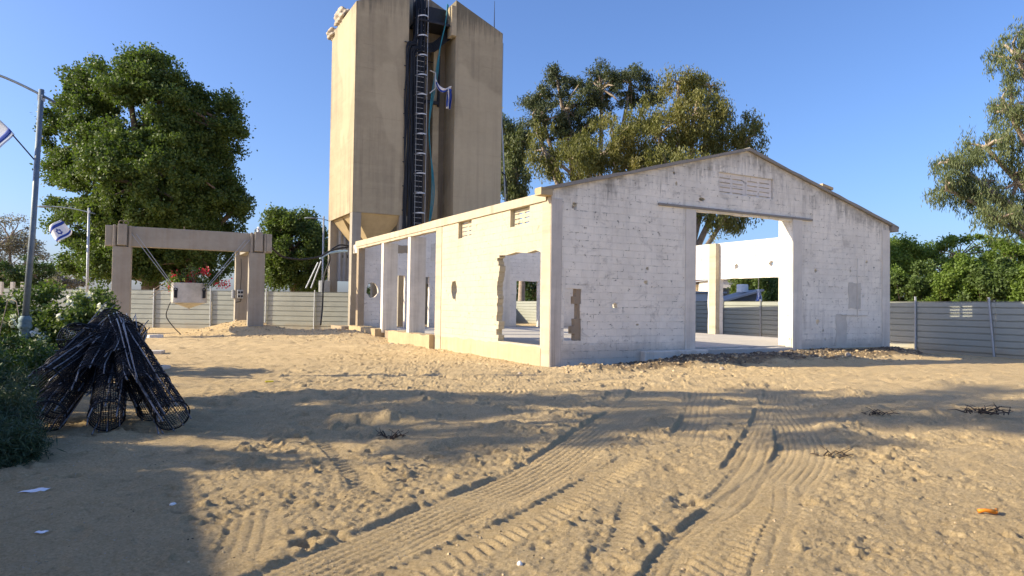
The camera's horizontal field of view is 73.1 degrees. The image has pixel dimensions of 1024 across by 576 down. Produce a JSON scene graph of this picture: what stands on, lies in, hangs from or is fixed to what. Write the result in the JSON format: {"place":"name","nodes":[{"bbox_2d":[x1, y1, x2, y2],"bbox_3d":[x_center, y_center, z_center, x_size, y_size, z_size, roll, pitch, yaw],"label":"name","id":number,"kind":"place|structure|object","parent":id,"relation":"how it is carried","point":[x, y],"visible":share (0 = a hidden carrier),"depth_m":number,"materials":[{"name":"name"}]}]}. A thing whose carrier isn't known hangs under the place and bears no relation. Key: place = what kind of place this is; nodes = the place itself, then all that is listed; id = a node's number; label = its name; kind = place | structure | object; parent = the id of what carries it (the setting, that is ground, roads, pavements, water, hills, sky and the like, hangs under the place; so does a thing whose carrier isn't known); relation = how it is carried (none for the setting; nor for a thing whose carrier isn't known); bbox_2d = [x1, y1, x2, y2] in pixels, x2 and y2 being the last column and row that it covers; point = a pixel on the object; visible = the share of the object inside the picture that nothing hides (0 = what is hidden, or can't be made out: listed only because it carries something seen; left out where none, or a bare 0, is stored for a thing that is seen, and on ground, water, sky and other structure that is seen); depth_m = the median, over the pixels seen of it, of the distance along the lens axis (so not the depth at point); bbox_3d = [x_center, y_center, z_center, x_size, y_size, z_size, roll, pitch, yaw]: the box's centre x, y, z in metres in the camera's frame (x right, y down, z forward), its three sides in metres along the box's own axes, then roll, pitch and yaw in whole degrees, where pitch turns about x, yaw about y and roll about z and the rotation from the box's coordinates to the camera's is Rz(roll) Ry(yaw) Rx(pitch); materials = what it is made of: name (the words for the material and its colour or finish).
{"place":"outdoors","nodes":[
{"label":"outdoors","id":0,"kind":"place"},
{"bbox_2d":[0,302,1023,575],"bbox_3d":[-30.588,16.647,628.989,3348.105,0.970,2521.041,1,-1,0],"label":"ground","id":1,"kind":"structure","parent":0,"point":[560,446],"depth_m":6.70,"materials":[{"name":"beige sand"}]},
{"bbox_2d":[0,282,3,294],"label":"fence picket","id":2,"kind":"object","parent":1,"relation":"on","point":[1,287],"visible":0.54,"depth_m":35.93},
{"bbox_2d":[0,299,19,331],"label":"arching stems","id":3,"kind":"object","parent":1,"relation":"on","point":[5,310],"visible":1,"depth_m":11.64,"materials":[{"name":"green plant"}]},
{"bbox_2d":[10,282,14,295],"bbox_3d":[-26.021,0.985,35.977,0.160,2.600,0.160,1,-1,0],"label":"fence picket","id":4,"kind":"object","parent":1,"relation":"on","point":[12,284],"visible":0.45,"depth_m":35.93,"materials":[{"name":"white wood"}]},
{"bbox_2d":[0,346,46,416],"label":"leafy shrub","id":5,"kind":"object","parent":1,"relation":"on","point":[4,362],"visible":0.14,"depth_m":9.33,"materials":[{"name":"green plant"}]},
{"bbox_2d":[0,212,53,286],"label":"bare tree","id":6,"kind":"object","parent":1,"relation":"on","point":[11,240],"visible":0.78,"depth_m":61.98,"materials":[{"name":"plant"}]},
{"bbox_2d":[0,75,55,364],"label":"street lamp","id":7,"kind":"object","parent":1,"relation":"on","point":[25,322],"visible":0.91,"depth_m":14.16,"materials":[{"name":"metal"}]},
{"bbox_2d":[0,120,14,147],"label":"flag","id":8,"kind":"object","parent":7,"relation":"attached to","point":[6,133],"visible":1,"depth_m":14.27,"materials":[{"name":"white fabric"}]},
{"bbox_2d":[12,135,33,159],"bbox_3d":[-10.048,-2.890,14.223,0.425,0.504,0.028,1,-1,-14],"label":"flag staff","id":9,"kind":"object","parent":7,"relation":"attached to","point":[23,147],"visible":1,"depth_m":14.21,"materials":[{"name":"metal"}]},
{"bbox_2d":[0,254,61,287],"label":"round shrub tree","id":10,"kind":"object","parent":1,"relation":"on","point":[9,273],"visible":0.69,"depth_m":57.19,"materials":[{"name":"green plant"}]},
{"bbox_2d":[0,355,64,468],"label":"juniper shrub","id":11,"kind":"object","parent":1,"relation":"on","point":[20,439],"visible":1,"depth_m":6.80,"materials":[{"name":"green plant"}]},
{"bbox_2d":[18,487,49,492],"bbox_3d":[-3.863,1.637,5.600,0.200,0.020,0.130,1,-1,0],"label":"paper scrap","id":12,"kind":"object","parent":1,"relation":"on","point":[39,489],"visible":1,"depth_m":5.61,"materials":[{"name":"white paper"}]},
{"bbox_2d":[0,326,75,394],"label":"leafy shrub","id":13,"kind":"object","parent":1,"relation":"on","point":[36,349],"visible":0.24,"depth_m":11.82,"materials":[{"name":"green plant"}]},
{"bbox_2d":[26,332,102,431],"bbox_3d":[-5.644,1.132,9.043,0.480,1.271,2.778,1,-2,-18],"label":"rebar cage","id":14,"kind":"object","parent":1,"relation":"on","point":[76,398],"visible":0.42,"depth_m":8.26,"materials":[{"name":"black metal"}]},
{"bbox_2d":[21,322,127,397],"bbox_3d":[-5.776,0.912,9.288,0.426,0.895,2.398,1,-1,-9],"label":"rebar cage","id":15,"kind":"object","parent":14,"relation":"on","point":[58,360],"visible":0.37,"depth_m":8.63,"materials":[{"name":"black metal"}]},
{"bbox_2d":[0,279,131,356],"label":"flowering bush","id":16,"kind":"object","parent":1,"relation":"on","point":[50,322],"visible":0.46,"depth_m":14.77,"materials":[{"name":"green plant"}]},
{"bbox_2d":[38,205,94,291],"bbox_3d":[-20.447,-0.931,31.526,2.716,5.665,0.234,1,-1,0],"label":"street lamp","id":17,"kind":"object","parent":1,"relation":"on","point":[88,211],"visible":0.82,"depth_m":31.52,"materials":[{"name":"metal"}]},
{"bbox_2d":[49,220,71,241],"bbox_3d":[-20.451,-2.588,31.267,1.126,1.058,0.311,1,-1,0],"label":"flag","id":18,"kind":"object","parent":17,"relation":"attached to","point":[59,230],"visible":1,"depth_m":31.24,"materials":[{"name":"white fabric"}]},
{"bbox_2d":[43,264,94,288],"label":"distant tree","id":19,"kind":"object","parent":1,"relation":"on","point":[70,282],"visible":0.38,"depth_m":78.65,"materials":[{"name":"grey plant"}]},
{"bbox_2d":[34,320,127,425],"bbox_3d":[-5.924,1.080,9.548,0.454,1.261,2.320,1,-1,-13],"label":"rebar cage","id":20,"kind":"object","parent":1,"relation":"on","point":[61,403],"visible":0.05,"depth_m":8.70,"materials":[{"name":"black metal"}]},
{"bbox_2d":[44,302,123,386],"bbox_3d":[-6.067,0.736,9.909,0.490,1.078,2.551,1,-1,-12],"label":"rebar cage","id":21,"kind":"object","parent":1,"relation":"on","point":[99,318],"visible":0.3,"depth_m":9.74,"materials":[{"name":"black metal"}]},
{"bbox_2d":[54,322,100,353],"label":"rebar cage","id":22,"kind":"object","parent":21,"relation":"on","point":[79,327],"visible":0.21,"depth_m":9.43,"materials":[{"name":"black metal"}]},
{"bbox_2d":[86,315,128,434],"bbox_3d":[-5.253,1.035,9.094,0.414,1.327,2.850,2,-2,-28],"label":"rebar cage","id":23,"kind":"object","parent":1,"relation":"on","point":[95,401],"visible":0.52,"depth_m":8.31,"materials":[{"name":"black metal"}]},
{"bbox_2d":[71,317,127,395],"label":"rebar cage","id":24,"kind":"object","parent":23,"relation":"on","point":[87,355],"visible":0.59,"depth_m":8.79,"materials":[{"name":"black metal"}]},
{"bbox_2d":[76,316,121,370],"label":"rebar cage","id":25,"kind":"object","parent":24,"relation":"on","point":[89,342],"visible":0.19,"depth_m":9.13,"materials":[{"name":"black metal"}]},
{"bbox_2d":[103,311,153,406],"bbox_3d":[-5.220,0.897,9.339,0.452,1.128,2.606,2,-2,-34],"label":"rebar cage","id":26,"kind":"object","parent":1,"relation":"on","point":[128,341],"visible":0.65,"depth_m":8.91,"materials":[{"name":"black metal"}]},
{"bbox_2d":[100,316,149,373],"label":"rebar cage","id":27,"kind":"object","parent":26,"relation":"on","point":[118,347],"visible":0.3,"depth_m":9.27,"materials":[{"name":"black metal"}]},
{"bbox_2d":[113,313,169,422],"bbox_3d":[-5.307,1.066,9.709,0.521,1.400,2.632,2,-2,-42],"label":"rebar cage","id":28,"kind":"object","parent":1,"relation":"on","point":[139,412],"visible":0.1,"depth_m":8.90,"materials":[{"name":"black metal"}]},
{"bbox_2d":[29,41,258,323],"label":"ficus tree","id":29,"kind":"object","parent":1,"relation":"on","point":[172,167],"visible":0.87,"depth_m":43.94,"materials":[{"name":"green plant"}]},
{"bbox_2d":[109,317,191,434],"bbox_3d":[-4.825,1.067,9.005,0.488,1.317,2.825,2,-2,-43],"label":"rebar cage","id":30,"kind":"object","parent":1,"relation":"on","point":[153,410],"visible":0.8,"depth_m":8.54,"materials":[{"name":"black metal"}]},
{"bbox_2d":[145,350,164,353],"bbox_3d":[-11.116,1.927,20.796,1.154,0.100,0.400,1,-1,-11],"label":"kerb slab","id":31,"kind":"object","parent":1,"relation":"on","point":[158,351],"depth_m":20.71,"materials":[{"name":"grey concrete"}]},
{"bbox_2d":[147,334,162,337],"bbox_3d":[-14.854,2.019,28.707,0.250,0.160,0.694,0,-2,21],"label":"kerb slab","id":32,"kind":"object","parent":1,"relation":"on","point":[156,336],"depth_m":28.66,"materials":[{"name":"white paint"}]},
{"bbox_2d":[152,365,170,369],"bbox_3d":[-8.410,1.832,16.032,0.887,0.090,0.350,0,-1,16],"label":"kerb slab","id":33,"kind":"object","parent":1,"relation":"on","point":[164,367],"depth_m":15.95,"materials":[{"name":"grey concrete"}]},
{"bbox_2d":[3,288,347,329],"bbox_3d":[-20.638,1.314,39.906,24.063,2.791,0.151,1,-1,5],"label":"sheet metal fence","id":34,"kind":"object","parent":1,"relation":"on","point":[294,310],"visible":0.56,"depth_m":39.54,"materials":[{"name":"metal"}]},
{"bbox_2d":[105,220,271,325],"bbox_3d":[-15.191,-0.167,32.419,6.620,5.330,5.500,2,-2,-28],"label":"concrete portal frame","id":35,"kind":"object","parent":1,"relation":"on","point":[248,290],"visible":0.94,"depth_m":30.64,"materials":[{"name":"beige concrete"}]},
{"bbox_2d":[132,234,249,309],"bbox_3d":[-13.979,-0.630,30.248,4.549,3.193,1.462,1,-1,-14],"label":"hanging planter","id":36,"kind":"object","parent":35,"relation":"hanging from","point":[188,295],"visible":0.96,"depth_m":29.61,"materials":[{"name":"metal"}]},
{"bbox_2d":[166,301,180,334],"bbox_3d":[-14.785,1.353,30.270,0.776,1.910,0.043,1,-1,0],"label":"garden hose","id":37,"kind":"object","parent":36,"relation":"hanging from","point":[169,321],"visible":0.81,"depth_m":30.26,"materials":[{"name":"black rubber"}]},
{"bbox_2d":[150,262,232,297],"bbox_3d":[-14.119,-0.329,30.212,3.562,1.617,1.329,1,-1,0],"label":"bougainvillea","id":38,"kind":"object","parent":36,"relation":"in","point":[190,278],"visible":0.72,"depth_m":30.12,"materials":[{"name":"green plant"}]},
{"bbox_2d":[272,246,348,259],"bbox_3d":[-10.108,-1.829,34.501,0.370,0.972,5.660,0,-2,26],"label":"power cable","id":39,"kind":"object","parent":35,"relation":"attached to","point":[274,250],"visible":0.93,"depth_m":34.37,"materials":[{"name":"black rubber"}]},
{"bbox_2d":[254,202,327,291],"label":"bushy tree","id":40,"kind":"object","parent":1,"relation":"on","point":[282,225],"visible":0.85,"depth_m":56.65,"materials":[{"name":"green plant"}]},
{"bbox_2d":[304,216,327,279],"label":"street lamp","id":41,"kind":"object","parent":1,"relation":"on","point":[324,219],"visible":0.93,"depth_m":43.03,"materials":[{"name":"metal"}]},
{"bbox_2d":[376,428,407,439],"bbox_3d":[-1.434,1.713,8.166,0.336,0.116,0.362,2,-2,-28],"label":"twig pile","id":42,"kind":"object","parent":1,"relation":"on","point":[395,435],"visible":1,"depth_m":8.13,"materials":[{"name":"brown wood"}]},
{"bbox_2d":[319,0,507,329],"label":"concrete silo","id":43,"kind":"object","parent":1,"relation":"on","point":[408,149],"visible":0.74,"depth_m":39.62,"materials":[{"name":"concrete"}]},
{"bbox_2d":[305,261,321,287],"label":"prop poles","id":44,"kind":"object","parent":43,"relation":"attached to","point":[315,274],"visible":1,"depth_m":40.49,"materials":[{"name":"metal"}]},
{"bbox_2d":[326,27,335,40],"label":"old sack","id":45,"kind":"object","parent":43,"relation":"on","point":[330,33],"visible":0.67,"depth_m":41.63,"materials":[{"name":"beige fabric"}]},
{"bbox_2d":[320,244,348,324],"bbox_3d":[-9.474,-0.197,36.324,0.607,4.292,1.729,0,-2,39],"label":"pipe","id":46,"kind":"object","parent":43,"relation":"attached to","point":[324,281],"visible":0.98,"depth_m":36.22,"materials":[{"name":"black rubber"}]},
{"bbox_2d":[319,250,347,258],"bbox_3d":[-9.435,-1.765,36.524,1.553,0.596,0.190,2,-2,-37],"label":"pipe","id":47,"kind":"object","parent":46,"relation":"attached to","point":[337,251],"visible":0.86,"depth_m":36.54,"materials":[{"name":"grey metal"}]},
{"bbox_2d":[334,6,349,25],"bbox_3d":[-9.953,-15.804,40.430,0.850,1.115,2.083,2,-2,-29],"label":"old sack","id":48,"kind":"object","parent":43,"relation":"on","point":[341,13],"visible":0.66,"depth_m":39.97,"materials":[{"name":"beige fabric"}]},
{"bbox_2d":[436,80,451,108],"bbox_3d":[-3.871,-11.023,39.364,0.982,1.607,0.414,2,-2,-28],"label":"tangled flag","id":49,"kind":"object","parent":43,"relation":"attached to","point":[448,90],"visible":1,"depth_m":39.46,"materials":[{"name":"white fabric"}]},
{"bbox_2d":[500,107,534,300],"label":"grey green eucalyptus","id":50,"kind":"object","parent":1,"relation":"on","point":[515,142],"visible":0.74,"depth_m":65.60,"materials":[{"name":"green plant"}]},
{"bbox_2d":[516,281,536,300],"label":"background tree","id":51,"kind":"object","parent":1,"relation":"on","point":[531,293],"visible":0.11,"depth_m":70.37,"materials":[{"name":"green plant"}]},
{"bbox_2d":[513,56,667,207],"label":"dark eucalyptus","id":52,"kind":"object","parent":1,"relation":"on","point":[598,96],"visible":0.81,"depth_m":59.51,"materials":[{"name":"green plant"}]},
{"bbox_2d":[349,147,898,366],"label":"derelict warehouse","id":53,"kind":"structure","parent":1,"relation":"on","point":[615,266],"depth_m":22.04,"materials":[{"name":"paint"}]},
{"bbox_2d":[523,60,771,245],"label":"olive green eucalyptus","id":54,"kind":"object","parent":1,"relation":"on","point":[588,158],"visible":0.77,"depth_m":53.40,"materials":[{"name":"green plant"}]},
{"bbox_2d":[696,291,726,300],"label":"workshop","id":55,"kind":"structure","parent":1,"relation":"on","point":[701,295],"depth_m":48.00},
{"bbox_2d":[696,279,731,295],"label":"white house","id":56,"kind":"structure","parent":1,"relation":"on","point":[703,285],"depth_m":78.10,"materials":[{"name":"white paint"}]},
{"bbox_2d":[723,288,730,295],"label":"window","id":57,"kind":"structure","parent":56,"relation":"in","point":[727,290],"depth_m":75.08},
{"bbox_2d":[723,289,763,331],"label":"dark shed","id":58,"kind":"structure","parent":1,"relation":"on","point":[750,295],"depth_m":43.00,"materials":[{"name":"metal"}]},
{"bbox_2d":[737,284,747,291],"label":"water tank","id":59,"kind":"object","parent":58,"relation":"on","point":[742,287],"visible":0.98,"depth_m":44.20,"materials":[{"name":"white paint"}]},
{"bbox_2d":[726,278,763,293],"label":"garden tree","id":60,"kind":"object","parent":1,"relation":"on","point":[733,287],"visible":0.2,"depth_m":59.12,"materials":[{"name":"green plant"}]},
{"bbox_2d":[577,346,922,371],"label":"earth crumbs","id":61,"kind":"object","parent":1,"relation":"on","point":[788,352],"visible":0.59,"depth_m":20.81,"materials":[{"name":"brown soil"}]},
{"bbox_2d":[749,277,777,300],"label":"garden tree","id":62,"kind":"object","parent":1,"relation":"on","point":[767,285],"visible":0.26,"depth_m":49.32,"materials":[{"name":"green plant"}]},
{"bbox_2d":[516,297,1023,358],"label":"sheet metal fence","id":63,"kind":"object","parent":1,"relation":"on","point":[976,328],"visible":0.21,"depth_m":28.37,"materials":[{"name":"metal"}]},
{"bbox_2d":[810,444,852,457],"bbox_3d":[3.463,1.770,7.495,0.413,0.113,0.139,0,-2,37],"label":"twig pile","id":64,"kind":"object","parent":1,"relation":"on","point":[830,454],"visible":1,"depth_m":7.46,"materials":[{"name":"brown wood"}]},
{"bbox_2d":[861,409,899,415],"bbox_3d":[5.369,1.786,9.983,0.535,0.114,0.314,1,-1,0],"label":"twig pile","id":65,"kind":"object","parent":1,"relation":"on","point":[875,412],"visible":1,"depth_m":10.02,"materials":[{"name":"brown wood"}]},
{"bbox_2d":[890,263,917,300],"bbox_3d":[21.482,0.586,39.851,4.353,4.925,3.306,1,-1,0],"label":"hedge bush","id":66,"kind":"object","parent":1,"relation":"on","point":[903,275],"visible":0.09,"depth_m":38.99,"materials":[{"name":"green plant"}]},
{"bbox_2d":[890,231,927,298],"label":"broad tree","id":67,"kind":"object","parent":1,"relation":"on","point":[904,253],"visible":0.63,"depth_m":58.50,"materials":[{"name":"green plant"}]},
{"bbox_2d":[890,258,952,300],"bbox_3d":[22.684,0.633,38.606,3.995,4.765,3.193,1,-1,0],"label":"hedge bush","id":68,"kind":"object","parent":1,"relation":"on","point":[913,285],"visible":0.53,"depth_m":38.23,"materials":[{"name":"green plant"}]},
{"bbox_2d":[924,252,986,300],"bbox_3d":[23.932,0.483,36.715,3.584,5.032,3.193,0,-2,37],"label":"hedge bush","id":69,"kind":"object","parent":1,"relation":"on","point":[946,285],"visible":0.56,"depth_m":36.32,"materials":[{"name":"green plant"}]},
{"bbox_2d":[920,232,1018,275],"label":"broad tree","id":70,"kind":"object","parent":1,"relation":"on","point":[937,253],"visible":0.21,"depth_m":58.92,"materials":[{"name":"green plant"}]},
{"bbox_2d":[921,15,1023,256],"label":"tall gum tree","id":71,"kind":"object","parent":1,"relation":"on","point":[1005,210],"visible":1,"depth_m":35.84,"materials":[{"name":"green plant"}]},
{"bbox_2d":[950,402,1010,414],"bbox_3d":[6.960,1.777,10.188,1.066,0.131,0.600,2,-2,-37],"label":"twig pile","id":72,"kind":"object","parent":1,"relation":"on","point":[980,411],"visible":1,"depth_m":10.13,"materials":[{"name":"wood"}]},
{"bbox_2d":[977,508,997,513],"bbox_3d":[3.802,1.780,5.522,0.158,0.043,0.060,0,-1,13],"label":"plastic scrap","id":73,"kind":"object","parent":1,"relation":"on","point":[994,511],"visible":1,"depth_m":5.50,"materials":[{"name":"orange plastic"}]},
{"bbox_2d":[955,252,1023,340],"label":"hedge bush","id":74,"kind":"object","parent":1,"relation":"on","point":[996,286],"visible":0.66,"depth_m":34.91,"materials":[{"name":"green plant"}]},
{"bbox_2d":[978,236,1023,273],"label":"broad tree","id":75,"kind":"object","parent":1,"relation":"on","point":[1006,248],"visible":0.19,"depth_m":56.09,"materials":[{"name":"green plant"}]},
{"bbox_2d":[1003,263,1023,300],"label":"hedge bush","id":76,"kind":"object","parent":1,"relation":"on","point":[1017,288],"visible":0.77,"depth_m":33.84,"materials":[{"name":"green plant"}]},
{"bbox_2d":[1013,236,1023,264],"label":"broad tree","id":77,"kind":"object","parent":1,"relation":"on","point":[1021,259],"visible":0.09,"depth_m":56.85,"materials":[{"name":"green plant"}]},
{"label":"flag pole","id":78,"kind":"object","parent":1,"relation":"on","visible":0},
{"bbox_2d":[756,289,761,300],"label":"flag","id":79,"kind":"object","parent":78,"relation":"attached to","point":[759,296],"visible":0.79,"depth_m":40.99,"materials":[{"name":"blue fabric"}]},
{"bbox_2d":[0,0,1023,301],"label":"sky","id":80,"kind":"structure","parent":0,"point":[855,97],"materials":[{"name":"blue"}]}
]}

